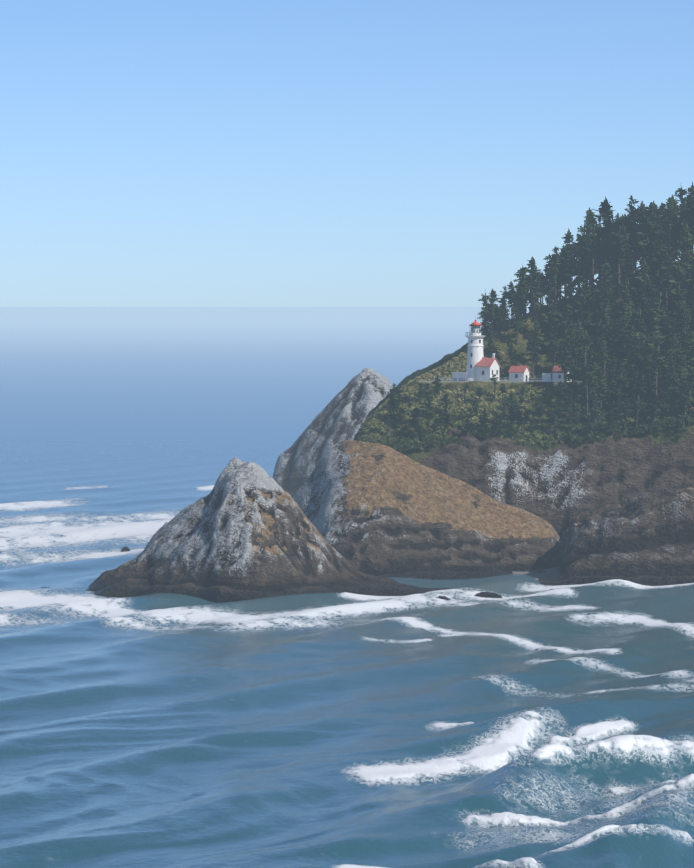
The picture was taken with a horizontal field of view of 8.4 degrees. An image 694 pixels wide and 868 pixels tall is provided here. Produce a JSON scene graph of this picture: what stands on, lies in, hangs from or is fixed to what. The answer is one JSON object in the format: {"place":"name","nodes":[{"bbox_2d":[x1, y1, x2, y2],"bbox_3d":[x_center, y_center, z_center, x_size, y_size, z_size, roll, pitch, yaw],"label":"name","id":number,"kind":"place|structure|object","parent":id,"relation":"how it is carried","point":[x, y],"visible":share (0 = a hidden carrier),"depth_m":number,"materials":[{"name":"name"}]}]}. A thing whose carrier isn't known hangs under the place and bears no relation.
{"place":"outdoors","nodes":[
{"label":"outdoors","id":0,"kind":"place"},
{"bbox_2d":[0,307,693,867],"bbox_3d":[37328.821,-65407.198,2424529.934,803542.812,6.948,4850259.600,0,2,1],"label":"sea","id":1,"kind":"structure","parent":0,"point":[528,721],"depth_m":886.33,"materials":[{"name":"liquid"}]},
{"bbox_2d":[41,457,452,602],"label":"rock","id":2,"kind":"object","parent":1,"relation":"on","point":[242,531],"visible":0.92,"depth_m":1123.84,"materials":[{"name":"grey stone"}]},
{"bbox_2d":[272,368,392,497],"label":"cone rock","id":3,"kind":"object","parent":1,"relation":"on","point":[348,408],"visible":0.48,"depth_m":1588.13,"materials":[{"name":"grey stone"}]},
{"bbox_2d":[293,440,560,579],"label":"brown rock","id":4,"kind":"object","parent":1,"relation":"on","point":[377,509],"visible":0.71,"depth_m":1206.43,"materials":[{"name":"brown stone"}]},
{"bbox_2d":[474,592,502,597],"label":"surf rock","id":5,"kind":"object","parent":1,"relation":"on","point":[488,594],"visible":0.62,"depth_m":1116.09,"materials":[{"name":"grey stone"}]},
{"bbox_2d":[512,567,557,579],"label":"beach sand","id":6,"kind":"structure","parent":1,"relation":"on","point":[551,573],"depth_m":1198.20,"materials":[{"name":"grey sand"}]},
{"bbox_2d":[539,487,693,585],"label":"cliff","id":7,"kind":"structure","parent":1,"relation":"on","point":[646,539],"depth_m":1177.07,"materials":[{"name":"grey stone"}]},
{"bbox_2d":[0,0,693,306],"label":"sky","id":8,"kind":"structure","parent":0,"point":[154,153],"materials":[{"name":"blue"}]},
{"bbox_2d":[363,259,693,536],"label":"headland terrain","id":9,"kind":"structure","parent":0,"point":[559,486],"depth_m":1244.87,"materials":[{"name":"grey stone"}]},
{"bbox_2d":[383,398,402,420],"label":"tree","id":10,"kind":"object","parent":9,"relation":"on","point":[393,403],"visible":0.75,"depth_m":1258.28,"materials":[{"name":"green plant"}]},
{"bbox_2d":[391,407,406,427],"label":"tree","id":11,"kind":"object","parent":9,"relation":"on","point":[398,420],"visible":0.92,"depth_m":1255.11,"materials":[{"name":"green plant"}]},
{"bbox_2d":[417,395,435,417],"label":"tree","id":12,"kind":"object","parent":9,"relation":"on","point":[427,410],"visible":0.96,"depth_m":1260.44,"materials":[{"name":"green plant"}]},
{"bbox_2d":[451,317,500,380],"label":"lighthouse","id":13,"kind":"object","parent":9,"relation":"on","point":[479,365],"visible":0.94,"depth_m":1296.92,"materials":[{"name":"white paint"}]},
{"bbox_2d":[477,293,489,334],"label":"tree","id":14,"kind":"object","parent":9,"relation":"on","point":[484,299],"visible":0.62,"depth_m":1372.30,"materials":[{"name":"green plant"}]},
{"bbox_2d":[484,295,497,336],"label":"tree","id":15,"kind":"object","parent":9,"relation":"on","point":[492,315],"visible":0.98,"depth_m":1330.70,"materials":[{"name":"green plant"}]},
{"bbox_2d":[482,288,502,333],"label":"tree","id":16,"kind":"object","parent":9,"relation":"on","point":[491,293],"visible":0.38,"depth_m":1342.72,"materials":[{"name":"green plant"}]},
{"bbox_2d":[485,337,500,356],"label":"tree","id":17,"kind":"object","parent":9,"relation":"on","point":[490,346],"visible":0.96,"depth_m":1318.64,"materials":[{"name":"green plant"}]},
{"bbox_2d":[489,414,507,435],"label":"tree","id":18,"kind":"object","parent":9,"relation":"on","point":[499,424],"visible":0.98,"depth_m":1250.62,"materials":[{"name":"green plant"}]},
{"bbox_2d":[492,308,504,334],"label":"tree","id":19,"kind":"object","parent":9,"relation":"on","point":[497,326],"visible":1,"depth_m":1326.11,"materials":[{"name":"green plant"}]},
{"bbox_2d":[434,377,564,380],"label":"fence","id":20,"kind":"object","parent":9,"relation":"on","point":[465,379],"visible":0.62,"depth_m":1290.37,"materials":[{"name":"white paint"}]},
{"bbox_2d":[507,343,518,366],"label":"tree","id":21,"kind":"object","parent":9,"relation":"on","point":[513,357],"visible":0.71,"depth_m":1310.43,"materials":[{"name":"green plant"}]},
{"bbox_2d":[508,307,524,345],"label":"tree","id":22,"kind":"object","parent":9,"relation":"on","point":[519,324],"visible":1,"depth_m":1322.47,"materials":[{"name":"green plant"}]},
{"bbox_2d":[508,363,530,380],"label":"oil house","id":23,"kind":"structure","parent":9,"relation":"on","point":[518,373],"depth_m":1290.43,"materials":[{"name":"white paint"}]},
{"bbox_2d":[511,284,527,320],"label":"tree","id":24,"kind":"object","parent":9,"relation":"on","point":[520,301],"visible":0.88,"depth_m":1328.30,"materials":[{"name":"green plant"}]},
{"bbox_2d":[513,263,529,319],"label":"tree","id":25,"kind":"object","parent":9,"relation":"on","point":[523,282],"visible":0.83,"depth_m":1347.15,"materials":[{"name":"green plant"}]},
{"bbox_2d":[354,331,693,452],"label":"shrubs","id":26,"kind":"object","parent":9,"relation":"on","point":[396,438],"visible":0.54,"depth_m":1257.75,"materials":[{"name":"green plant"}]},
{"bbox_2d":[523,339,540,379],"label":"tree","id":27,"kind":"object","parent":9,"relation":"on","point":[533,359],"visible":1,"depth_m":1310.22,"materials":[{"name":"green plant"}]},
{"bbox_2d":[522,256,545,312],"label":"tree","id":28,"kind":"object","parent":9,"relation":"on","point":[532,261],"visible":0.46,"depth_m":1357.24,"materials":[{"name":"green plant"}]},
{"bbox_2d":[525,269,544,335],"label":"tree","id":29,"kind":"object","parent":9,"relation":"on","point":[533,283],"visible":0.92,"depth_m":1324.41,"materials":[{"name":"green plant"}]},
{"bbox_2d":[527,320,543,368],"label":"tree","id":30,"kind":"object","parent":9,"relation":"on","point":[536,325],"visible":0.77,"depth_m":1315.39,"materials":[{"name":"green plant"}]},
{"bbox_2d":[543,281,558,320],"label":"tree","id":31,"kind":"object","parent":9,"relation":"on","point":[548,292],"visible":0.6,"depth_m":1328.47,"materials":[{"name":"green plant"}]},
{"bbox_2d":[540,294,562,349],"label":"tree","id":32,"kind":"object","parent":9,"relation":"on","point":[551,326],"visible":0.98,"depth_m":1321.22,"materials":[{"name":"green plant"}]},
{"bbox_2d":[548,332,558,365],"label":"tree","id":33,"kind":"object","parent":9,"relation":"on","point":[552,343],"visible":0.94,"depth_m":1308.54,"materials":[{"name":"green plant"}]},
{"bbox_2d":[546,246,561,307],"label":"tree","id":34,"kind":"object","parent":9,"relation":"on","point":[553,259],"visible":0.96,"depth_m":1334.22,"materials":[{"name":"green plant"}]},
{"bbox_2d":[543,253,568,298],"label":"tree","id":35,"kind":"object","parent":9,"relation":"on","point":[559,281],"visible":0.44,"depth_m":1354.98,"materials":[{"name":"green plant"}]},
{"bbox_2d":[551,363,570,381],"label":"oil house","id":36,"kind":"structure","parent":9,"relation":"on","point":[556,372],"depth_m":1283.90,"materials":[{"name":"white paint"}]},
{"bbox_2d":[552,280,578,331],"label":"tree","id":37,"kind":"object","parent":9,"relation":"on","point":[570,298],"visible":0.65,"depth_m":1325.46,"materials":[{"name":"green plant"}]},
{"bbox_2d":[557,248,573,297],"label":"tree","id":38,"kind":"object","parent":9,"relation":"on","point":[567,262],"visible":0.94,"depth_m":1340.58,"materials":[{"name":"green plant"}]},
{"bbox_2d":[557,304,577,360],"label":"tree","id":39,"kind":"object","parent":9,"relation":"on","point":[567,323],"visible":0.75,"depth_m":1315.76,"materials":[{"name":"green plant"}]},
{"bbox_2d":[562,228,575,282],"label":"tree","id":40,"kind":"object","parent":9,"relation":"on","point":[567,238],"visible":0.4,"depth_m":1376.61,"materials":[{"name":"green plant"}]},
{"bbox_2d":[557,326,585,390],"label":"tree","id":41,"kind":"object","parent":9,"relation":"on","point":[572,367],"visible":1,"depth_m":1270.75,"materials":[{"name":"green plant"}]},
{"bbox_2d":[573,224,583,296],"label":"tree","id":42,"kind":"object","parent":9,"relation":"on","point":[579,236],"visible":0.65,"depth_m":1350.12,"materials":[{"name":"green plant"}]},
{"bbox_2d":[571,233,591,274],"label":"tree","id":43,"kind":"object","parent":9,"relation":"on","point":[584,247],"visible":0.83,"depth_m":1342.71,"materials":[{"name":"green plant"}]},
{"bbox_2d":[571,320,592,378],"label":"tree","id":44,"kind":"object","parent":9,"relation":"on","point":[578,327],"visible":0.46,"depth_m":1307.67,"materials":[{"name":"green plant"}]},
{"bbox_2d":[572,282,594,343],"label":"tree","id":45,"kind":"object","parent":9,"relation":"on","point":[582,305],"visible":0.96,"depth_m":1322.04,"materials":[{"name":"green plant"}]},
{"bbox_2d":[576,263,593,315],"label":"tree","id":46,"kind":"object","parent":9,"relation":"on","point":[585,278],"visible":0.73,"depth_m":1330.85,"materials":[{"name":"green plant"}]},
{"bbox_2d":[579,329,592,376],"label":"tree","id":47,"kind":"object","parent":9,"relation":"on","point":[587,340],"visible":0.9,"depth_m":1276.54,"materials":[{"name":"green plant"}]},
{"bbox_2d":[574,207,601,284],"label":"tree","id":48,"kind":"object","parent":9,"relation":"on","point":[590,220],"visible":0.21,"depth_m":1375.34,"materials":[{"name":"green plant"}]},
{"bbox_2d":[578,366,597,414],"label":"tree","id":49,"kind":"object","parent":9,"relation":"on","point":[586,383],"visible":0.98,"depth_m":1258.76,"materials":[{"name":"green plant"}]},
{"bbox_2d":[578,348,599,398],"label":"tree","id":50,"kind":"object","parent":9,"relation":"on","point":[591,366],"visible":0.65,"depth_m":1267.62,"materials":[{"name":"green plant"}]},
{"bbox_2d":[586,233,599,290],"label":"tree","id":51,"kind":"object","parent":9,"relation":"on","point":[594,243],"visible":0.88,"depth_m":1336.24,"materials":[{"name":"green plant"}]},
{"bbox_2d":[584,309,605,370],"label":"tree","id":52,"kind":"object","parent":9,"relation":"on","point":[596,332],"visible":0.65,"depth_m":1310.56,"materials":[{"name":"green plant"}]},
{"bbox_2d":[587,394,602,424],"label":"tree","id":53,"kind":"object","parent":9,"relation":"on","point":[594,409],"visible":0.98,"depth_m":1253.67,"materials":[{"name":"green plant"}]},
{"bbox_2d":[593,237,607,307],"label":"tree","id":54,"kind":"object","parent":9,"relation":"on","point":[598,251],"visible":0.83,"depth_m":1328.91,"materials":[{"name":"green plant"}]},
{"bbox_2d":[593,338,608,377],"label":"tree","id":55,"kind":"object","parent":9,"relation":"on","point":[600,366],"visible":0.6,"depth_m":1282.98,"materials":[{"name":"green plant"}]},
{"bbox_2d":[592,371,611,406],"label":"tree","id":56,"kind":"object","parent":9,"relation":"on","point":[605,388],"visible":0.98,"depth_m":1261.88,"materials":[{"name":"green plant"}]},
{"bbox_2d":[598,340,611,395],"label":"tree","id":57,"kind":"object","parent":9,"relation":"on","point":[604,351],"visible":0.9,"depth_m":1270.91,"materials":[{"name":"green plant"}]},
{"bbox_2d":[585,196,625,279],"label":"tree","id":58,"kind":"object","parent":9,"relation":"on","point":[604,210],"visible":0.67,"depth_m":1342.09,"materials":[{"name":"green plant"}]},
{"bbox_2d":[593,258,617,308],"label":"tree","id":59,"kind":"object","parent":9,"relation":"on","point":[605,267],"visible":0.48,"depth_m":1323.09,"materials":[{"name":"green plant"}]},
{"bbox_2d":[596,276,618,334],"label":"tree","id":60,"kind":"object","parent":9,"relation":"on","point":[605,299],"visible":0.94,"depth_m":1317.70,"materials":[{"name":"green plant"}]},
{"bbox_2d":[597,410,619,431],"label":"tree","id":61,"kind":"object","parent":9,"relation":"on","point":[609,425],"visible":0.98,"depth_m":1248.89,"materials":[{"name":"green plant"}]},
{"bbox_2d":[603,220,621,281],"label":"tree","id":62,"kind":"object","parent":9,"relation":"on","point":[615,228],"visible":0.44,"depth_m":1338.98,"materials":[{"name":"green plant"}]},
{"bbox_2d":[607,358,622,405],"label":"tree","id":63,"kind":"object","parent":9,"relation":"on","point":[612,372],"visible":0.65,"depth_m":1265.18,"materials":[{"name":"green plant"}]},
{"bbox_2d":[609,227,628,294],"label":"tree","id":64,"kind":"object","parent":9,"relation":"on","point":[618,253],"visible":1,"depth_m":1325.81,"materials":[{"name":"green plant"}]},
{"bbox_2d":[608,358,632,412],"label":"tree","id":65,"kind":"object","parent":9,"relation":"on","point":[618,395],"visible":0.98,"depth_m":1260.61,"materials":[{"name":"green plant"}]},
{"bbox_2d":[615,398,632,420],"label":"tree","id":66,"kind":"object","parent":9,"relation":"on","point":[625,407],"visible":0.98,"depth_m":1255.03,"materials":[{"name":"green plant"}]},
{"bbox_2d":[616,223,633,278],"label":"tree","id":67,"kind":"object","parent":9,"relation":"on","point":[623,230],"visible":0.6,"depth_m":1333.96,"materials":[{"name":"green plant"}]},
{"bbox_2d":[616,314,633,376],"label":"tree","id":68,"kind":"object","parent":9,"relation":"on","point":[624,324],"visible":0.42,"depth_m":1290.52,"materials":[{"name":"green plant"}]},
{"bbox_2d":[615,283,635,334],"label":"tree","id":69,"kind":"object","parent":9,"relation":"on","point":[627,311],"visible":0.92,"depth_m":1308.25,"materials":[{"name":"green plant"}]},
{"bbox_2d":[618,195,641,272],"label":"tree","id":70,"kind":"object","parent":9,"relation":"on","point":[629,223],"visible":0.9,"depth_m":1336.95,"materials":[{"name":"green plant"}]},
{"bbox_2d":[622,253,637,305],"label":"tree","id":71,"kind":"object","parent":9,"relation":"on","point":[629,265],"visible":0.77,"depth_m":1317.47,"materials":[{"name":"green plant"}]},
{"bbox_2d":[620,326,644,387],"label":"tree","id":72,"kind":"object","parent":9,"relation":"on","point":[632,344],"visible":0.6,"depth_m":1281.78,"materials":[{"name":"green plant"}]},
{"bbox_2d":[628,369,639,407],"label":"tree","id":73,"kind":"object","parent":9,"relation":"on","point":[633,381],"visible":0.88,"depth_m":1264.38,"materials":[{"name":"green plant"}]},
{"bbox_2d":[626,308,649,376],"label":"tree","id":74,"kind":"object","parent":9,"relation":"on","point":[638,319],"visible":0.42,"depth_m":1296.59,"materials":[{"name":"green plant"}]},
{"bbox_2d":[628,353,648,403],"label":"tree","id":75,"kind":"object","parent":9,"relation":"on","point":[639,398],"visible":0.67,"depth_m":1268.54,"materials":[{"name":"green plant"}]},
{"bbox_2d":[633,257,654,308],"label":"tree","id":76,"kind":"object","parent":9,"relation":"on","point":[642,279],"visible":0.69,"depth_m":1315.92,"materials":[{"name":"green plant"}]},
{"bbox_2d":[632,217,660,285],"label":"tree","id":77,"kind":"object","parent":9,"relation":"on","point":[649,226],"visible":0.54,"depth_m":1327.03,"materials":[{"name":"green plant"}]},
{"bbox_2d":[635,280,659,333],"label":"tree","id":78,"kind":"object","parent":9,"relation":"on","point":[649,291],"visible":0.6,"depth_m":1308.98,"materials":[{"name":"green plant"}]},
{"bbox_2d":[639,336,658,388],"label":"tree","id":79,"kind":"object","parent":9,"relation":"on","point":[648,359],"visible":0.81,"depth_m":1272.68,"materials":[{"name":"green plant"}]},
{"bbox_2d":[640,240,661,282],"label":"tree","id":80,"kind":"object","parent":9,"relation":"on","point":[651,270],"visible":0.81,"depth_m":1321.05,"materials":[{"name":"green plant"}]},
{"bbox_2d":[641,300,663,338],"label":"tree","id":81,"kind":"object","parent":9,"relation":"on","point":[646,308],"visible":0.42,"depth_m":1304.33,"materials":[{"name":"green plant"}]},
{"bbox_2d":[641,329,663,385],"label":"tree","id":82,"kind":"object","parent":9,"relation":"on","point":[655,340],"visible":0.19,"depth_m":1277.82,"materials":[{"name":"green plant"}]},
{"bbox_2d":[642,201,673,269],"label":"tree","id":83,"kind":"object","parent":9,"relation":"on","point":[654,212],"visible":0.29,"depth_m":1339.05,"materials":[{"name":"green plant"}]},
{"bbox_2d":[646,346,669,399],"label":"tree","id":84,"kind":"object","parent":9,"relation":"on","point":[656,368],"visible":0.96,"depth_m":1266.36,"materials":[{"name":"green plant"}]},
{"bbox_2d":[648,273,668,330],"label":"tree","id":85,"kind":"object","parent":9,"relation":"on","point":[658,279],"visible":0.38,"depth_m":1312.76,"materials":[{"name":"green plant"}]},
{"bbox_2d":[646,287,672,349],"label":"tree","id":86,"kind":"object","parent":9,"relation":"on","point":[655,309],"visible":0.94,"depth_m":1299.21,"materials":[{"name":"green plant"}]},
{"bbox_2d":[650,228,673,294],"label":"tree","id":87,"kind":"object","parent":9,"relation":"on","point":[661,241],"visible":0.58,"depth_m":1323.48,"materials":[{"name":"green plant"}]},
{"bbox_2d":[653,251,675,313],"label":"tree","id":88,"kind":"object","parent":9,"relation":"on","point":[668,274],"visible":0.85,"depth_m":1318.58,"materials":[{"name":"green plant"}]},
{"bbox_2d":[658,334,675,385],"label":"tree","id":89,"kind":"object","parent":9,"relation":"on","point":[668,354],"visible":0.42,"depth_m":1271.17,"materials":[{"name":"green plant"}]},
{"bbox_2d":[660,335,681,375],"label":"tree","id":90,"kind":"object","parent":9,"relation":"on","point":[674,342],"visible":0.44,"depth_m":1276.76,"materials":[{"name":"green plant"}]},
{"bbox_2d":[662,203,679,270],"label":"tree","id":91,"kind":"object","parent":9,"relation":"on","point":[672,217],"visible":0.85,"depth_m":1332.51,"materials":[{"name":"green plant"}]},
{"bbox_2d":[660,316,683,372],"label":"tree","id":92,"kind":"object","parent":9,"relation":"on","point":[671,332],"visible":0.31,"depth_m":1288.84,"materials":[{"name":"green plant"}]},
{"bbox_2d":[663,196,680,260],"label":"tree","id":93,"kind":"object","parent":9,"relation":"on","point":[673,201],"visible":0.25,"depth_m":1347.75,"materials":[{"name":"green plant"}]},
{"bbox_2d":[661,359,683,414],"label":"tree","id":94,"kind":"object","parent":9,"relation":"on","point":[672,396],"visible":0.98,"depth_m":1252.89,"materials":[{"name":"green plant"}]},
{"bbox_2d":[663,203,684,260],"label":"tree","id":95,"kind":"object","parent":9,"relation":"on","point":[676,232],"visible":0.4,"depth_m":1341.39,"materials":[{"name":"green plant"}]},
{"bbox_2d":[665,265,693,330],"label":"tree","id":96,"kind":"object","parent":9,"relation":"on","point":[679,276],"visible":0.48,"depth_m":1310.87,"materials":[{"name":"green plant"}]},
{"bbox_2d":[667,285,693,350],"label":"tree","id":97,"kind":"object","parent":9,"relation":"on","point":[678,307],"visible":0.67,"depth_m":1304.03,"materials":[{"name":"green plant"}]},
{"bbox_2d":[672,202,689,261],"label":"tree","id":98,"kind":"object","parent":9,"relation":"on","point":[679,223],"visible":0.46,"depth_m":1336.23,"materials":[{"name":"green plant"}]},
{"bbox_2d":[670,221,693,297],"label":"tree","id":99,"kind":"object","parent":9,"relation":"on","point":[687,239],"visible":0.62,"depth_m":1323.49,"materials":[{"name":"green plant"}]},
{"bbox_2d":[674,187,689,216],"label":"tree","id":100,"kind":"object","parent":9,"relation":"on","point":[681,191],"visible":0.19,"depth_m":1393.65,"materials":[{"name":"green plant"}]},
{"bbox_2d":[674,348,692,395],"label":"tree","id":101,"kind":"object","parent":9,"relation":"on","point":[681,372],"visible":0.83,"depth_m":1266.13,"materials":[{"name":"green plant"}]},
{"bbox_2d":[673,308,693,362],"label":"tree","id":102,"kind":"object","parent":9,"relation":"on","point":[685,319],"visible":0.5,"depth_m":1296.61,"materials":[{"name":"green plant"}]},
{"bbox_2d":[676,376,693,414],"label":"tree","id":103,"kind":"object","parent":9,"relation":"on","point":[683,399],"visible":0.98,"depth_m":1249.12,"materials":[{"name":"green plant"}]},
{"bbox_2d":[678,201,693,279],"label":"tree","id":104,"kind":"object","parent":9,"relation":"on","point":[689,219],"visible":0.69,"depth_m":1329.77,"materials":[{"name":"green plant"}]},
{"bbox_2d":[678,251,693,304],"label":"tree","id":105,"kind":"object","parent":9,"relation":"on","point":[689,274],"visible":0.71,"depth_m":1318.78,"materials":[{"name":"green plant"}]},
{"bbox_2d":[680,325,693,390],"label":"tree","id":106,"kind":"object","parent":9,"relation":"on","point":[689,351],"visible":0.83,"depth_m":1276.13,"materials":[{"name":"green plant"}]},
{"bbox_2d":[686,285,693,330],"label":"tree","id":107,"kind":"object","parent":9,"relation":"on","point":[691,303],"visible":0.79,"depth_m":1307.32,"materials":[{"name":"green plant"}]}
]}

